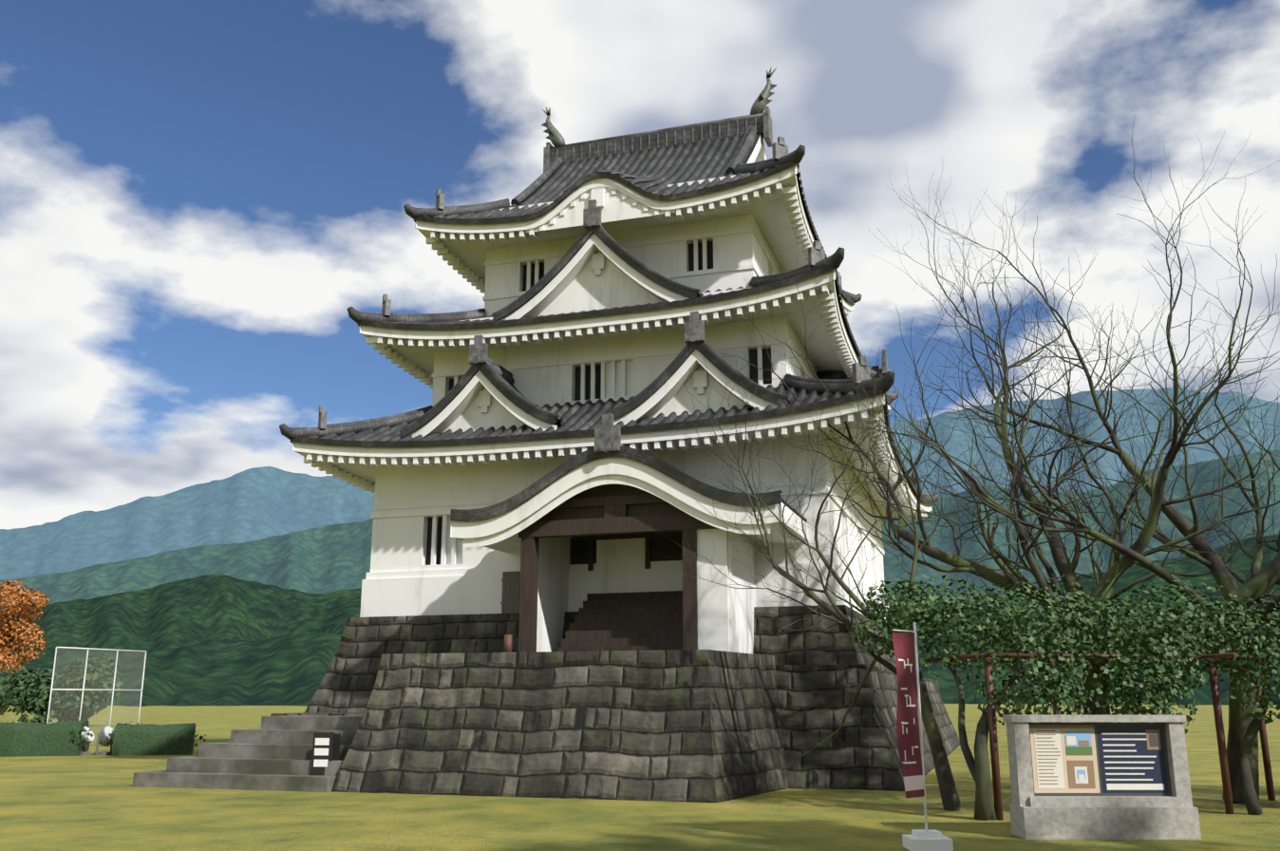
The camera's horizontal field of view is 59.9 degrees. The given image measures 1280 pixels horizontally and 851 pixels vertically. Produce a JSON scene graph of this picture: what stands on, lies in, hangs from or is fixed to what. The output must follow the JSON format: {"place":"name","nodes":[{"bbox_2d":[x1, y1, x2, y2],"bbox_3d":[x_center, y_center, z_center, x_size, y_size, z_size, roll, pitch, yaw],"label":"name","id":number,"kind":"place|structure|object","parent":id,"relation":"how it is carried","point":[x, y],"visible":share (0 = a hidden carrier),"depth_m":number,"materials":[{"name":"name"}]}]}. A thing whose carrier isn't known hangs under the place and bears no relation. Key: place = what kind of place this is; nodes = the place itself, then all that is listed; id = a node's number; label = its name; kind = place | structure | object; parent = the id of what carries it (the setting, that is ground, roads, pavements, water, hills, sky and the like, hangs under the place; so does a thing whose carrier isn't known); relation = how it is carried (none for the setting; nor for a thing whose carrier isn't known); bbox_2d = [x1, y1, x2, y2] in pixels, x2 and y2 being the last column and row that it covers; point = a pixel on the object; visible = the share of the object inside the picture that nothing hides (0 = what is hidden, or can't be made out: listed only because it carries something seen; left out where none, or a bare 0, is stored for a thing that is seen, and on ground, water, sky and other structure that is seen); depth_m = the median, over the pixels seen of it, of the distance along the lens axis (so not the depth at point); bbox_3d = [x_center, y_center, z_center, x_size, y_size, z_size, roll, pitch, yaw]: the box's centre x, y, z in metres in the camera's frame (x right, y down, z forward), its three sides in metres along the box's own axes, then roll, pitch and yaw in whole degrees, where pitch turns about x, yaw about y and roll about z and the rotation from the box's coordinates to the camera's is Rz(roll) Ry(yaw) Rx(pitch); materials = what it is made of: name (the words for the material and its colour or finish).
{"place":"outdoors","nodes":[
{"label":"outdoors","id":0,"kind":"place"},
{"bbox_2d":[0,632,341,706],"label":"hill","id":1,"kind":"structure","parent":0,"point":[289,669],"depth_m":329.75,"materials":[{"name":"green plant"}]},
{"bbox_2d":[0,574,361,668],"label":"forested hill","id":2,"kind":"structure","parent":0,"point":[191,611],"depth_m":757.11,"materials":[{"name":"green plant"}]},
{"bbox_2d":[0,518,373,610],"bbox_3d":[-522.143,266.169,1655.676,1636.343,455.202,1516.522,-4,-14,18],"label":"mountain","id":3,"kind":"structure","parent":0,"point":[327,558],"depth_m":1945.84,"materials":[{"name":"teal plant"}]},
{"bbox_2d":[0,466,374,580],"bbox_3d":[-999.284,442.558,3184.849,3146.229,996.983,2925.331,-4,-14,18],"label":"mountain","id":4,"kind":"structure","parent":0,"point":[254,503],"depth_m":3643.58,"materials":[{"name":"blue"}]},
{"bbox_2d":[0,703,1279,850],"bbox_3d":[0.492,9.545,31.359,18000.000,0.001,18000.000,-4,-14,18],"label":"ground","id":5,"kind":"structure","parent":0,"point":[92,801],"depth_m":17.57,"materials":[{"name":"green plant"}]},
{"bbox_2d":[0,579,123,723],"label":"trees","id":6,"kind":"object","parent":5,"relation":"on","point":[35,700],"visible":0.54,"depth_m":73.41,"materials":[{"name":"green plant"}]},
{"bbox_2d":[46,646,146,731],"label":"net fence","id":7,"kind":"object","parent":5,"relation":"on","point":[84,688],"visible":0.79,"depth_m":62.87,"materials":[{"name":"grey"}]},
{"bbox_2d":[79,725,114,754],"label":"floodlights","id":8,"kind":"object","parent":5,"relation":"on","point":[103,735],"visible":0.6,"depth_m":36.12,"materials":[{"name":"silver metal"}]},
{"bbox_2d":[0,720,205,756],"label":"hedges","id":9,"kind":"object","parent":5,"relation":"on","point":[38,739],"visible":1,"depth_m":35.83,"materials":[{"name":"green plant"}]},
{"bbox_2d":[132,715,362,791],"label":"stone steps","id":10,"kind":"structure","parent":5,"relation":"on","point":[273,753],"depth_m":23.30,"materials":[{"name":"grey stone"}]},
{"bbox_2d":[310,732,340,775],"bbox_3d":[-6.413,6.702,22.682,0.478,0.850,0.269,-2,-14,8],"label":"sign","id":11,"kind":"object","parent":10,"relation":"on","point":[326,746],"visible":0.94,"depth_m":22.59,"materials":[{"name":"black"}]},
{"bbox_2d":[270,604,959,802],"bbox_3d":[1.516,8.447,34.858,15.100,3.800,29.000,-4,-14,18],"label":"stone base","id":12,"kind":"object","parent":5,"relation":"on","point":[462,705],"visible":0.88,"depth_m":22.19,"materials":[{"name":"grey stone"}]},
{"bbox_2d":[500,571,520,652],"bbox_3d":[-3.043,4.299,25.710,1.500,2.100,2.380,-4,-14,18],"label":"bamboo screen","id":13,"kind":"object","parent":12,"relation":"on","point":[510,595],"visible":0.46,"depth_m":27.00,"materials":[{"name":"brown"}]},
{"bbox_2d":[279,106,939,625],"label":"castle keep","id":14,"kind":"structure","parent":12,"relation":"on","point":[600,273],"depth_m":28.75,"materials":[{"name":"paint"}]},
{"bbox_2d":[540,66,777,146],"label":"roof ornaments","id":15,"kind":"object","parent":14,"relation":"on","point":[760,103],"visible":0.85,"depth_m":35.17,"materials":[{"name":"grey metal"}]},
{"bbox_2d":[450,413,808,653],"bbox_3d":[-0.226,2.690,25.071,7.500,5.320,3.420,-4,-14,18],"label":"entrance porch","id":16,"kind":"object","parent":12,"relation":"on","point":[609,500],"visible":0.96,"depth_m":24.36,"materials":[{"name":"white paint"}]},
{"bbox_2d":[664,353,985,810],"bbox_3d":[2.904,2.537,20.196,6.055,8.351,5.051,6,-15,-23],"label":"cherry tree","id":17,"kind":"object","parent":5,"relation":"on","point":[950,797],"visible":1,"depth_m":19.81,"materials":[{"name":"brown plant"}]},
{"bbox_2d":[892,621,953,850],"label":"banner flag","id":18,"kind":"object","parent":5,"relation":"on","point":[910,741],"visible":1,"depth_m":13.83,"materials":[{"name":"red fabric"}]},
{"bbox_2d":[681,119,1279,722],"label":"cherry tree","id":19,"kind":"object","parent":5,"relation":"on","point":[1065,566],"visible":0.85,"depth_m":21.18,"materials":[{"name":"brown plant"}]},
{"bbox_2d":[850,574,1279,820],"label":"wisteria trellis","id":20,"kind":"object","parent":5,"relation":"on","point":[1139,648],"visible":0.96,"depth_m":18.03,"materials":[{"name":"green plant"}]},
{"bbox_2d":[867,173,1279,803],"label":"cherry tree","id":21,"kind":"object","parent":5,"relation":"on","point":[1265,582],"visible":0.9,"depth_m":21.03,"materials":[{"name":"brown plant"}]},
{"bbox_2d":[1002,715,1201,839],"bbox_3d":[6.217,4.737,15.060,2.353,1.575,0.600,0,-14,1],"label":"information board","id":22,"kind":"object","parent":5,"relation":"on","point":[1100,781],"visible":1,"depth_m":14.99,"materials":[{"name":"stone"}]},
{"bbox_2d":[0,0,1279,529],"label":"sky","id":23,"kind":"structure","parent":0,"point":[197,197],"materials":[{"name":"blue"}]},
{"bbox_2d":[881,449,1279,613],"bbox_3d":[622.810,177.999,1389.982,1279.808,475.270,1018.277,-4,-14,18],"label":"mountain","id":24,"kind":"structure","parent":0,"point":[969,547],"depth_m":1719.98,"materials":[{"name":"teal"}]},
{"bbox_2d":[889,387,1279,499],"bbox_3d":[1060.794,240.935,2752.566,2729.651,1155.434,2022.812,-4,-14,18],"label":"mountain","id":25,"kind":"structure","parent":0,"point":[955,450],"depth_m":3347.21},
{"bbox_2d":[891,534,1279,705],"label":"hill","id":26,"kind":"structure","parent":0,"point":[949,688],"depth_m":469.29,"materials":[{"name":"green plant"}]}
]}

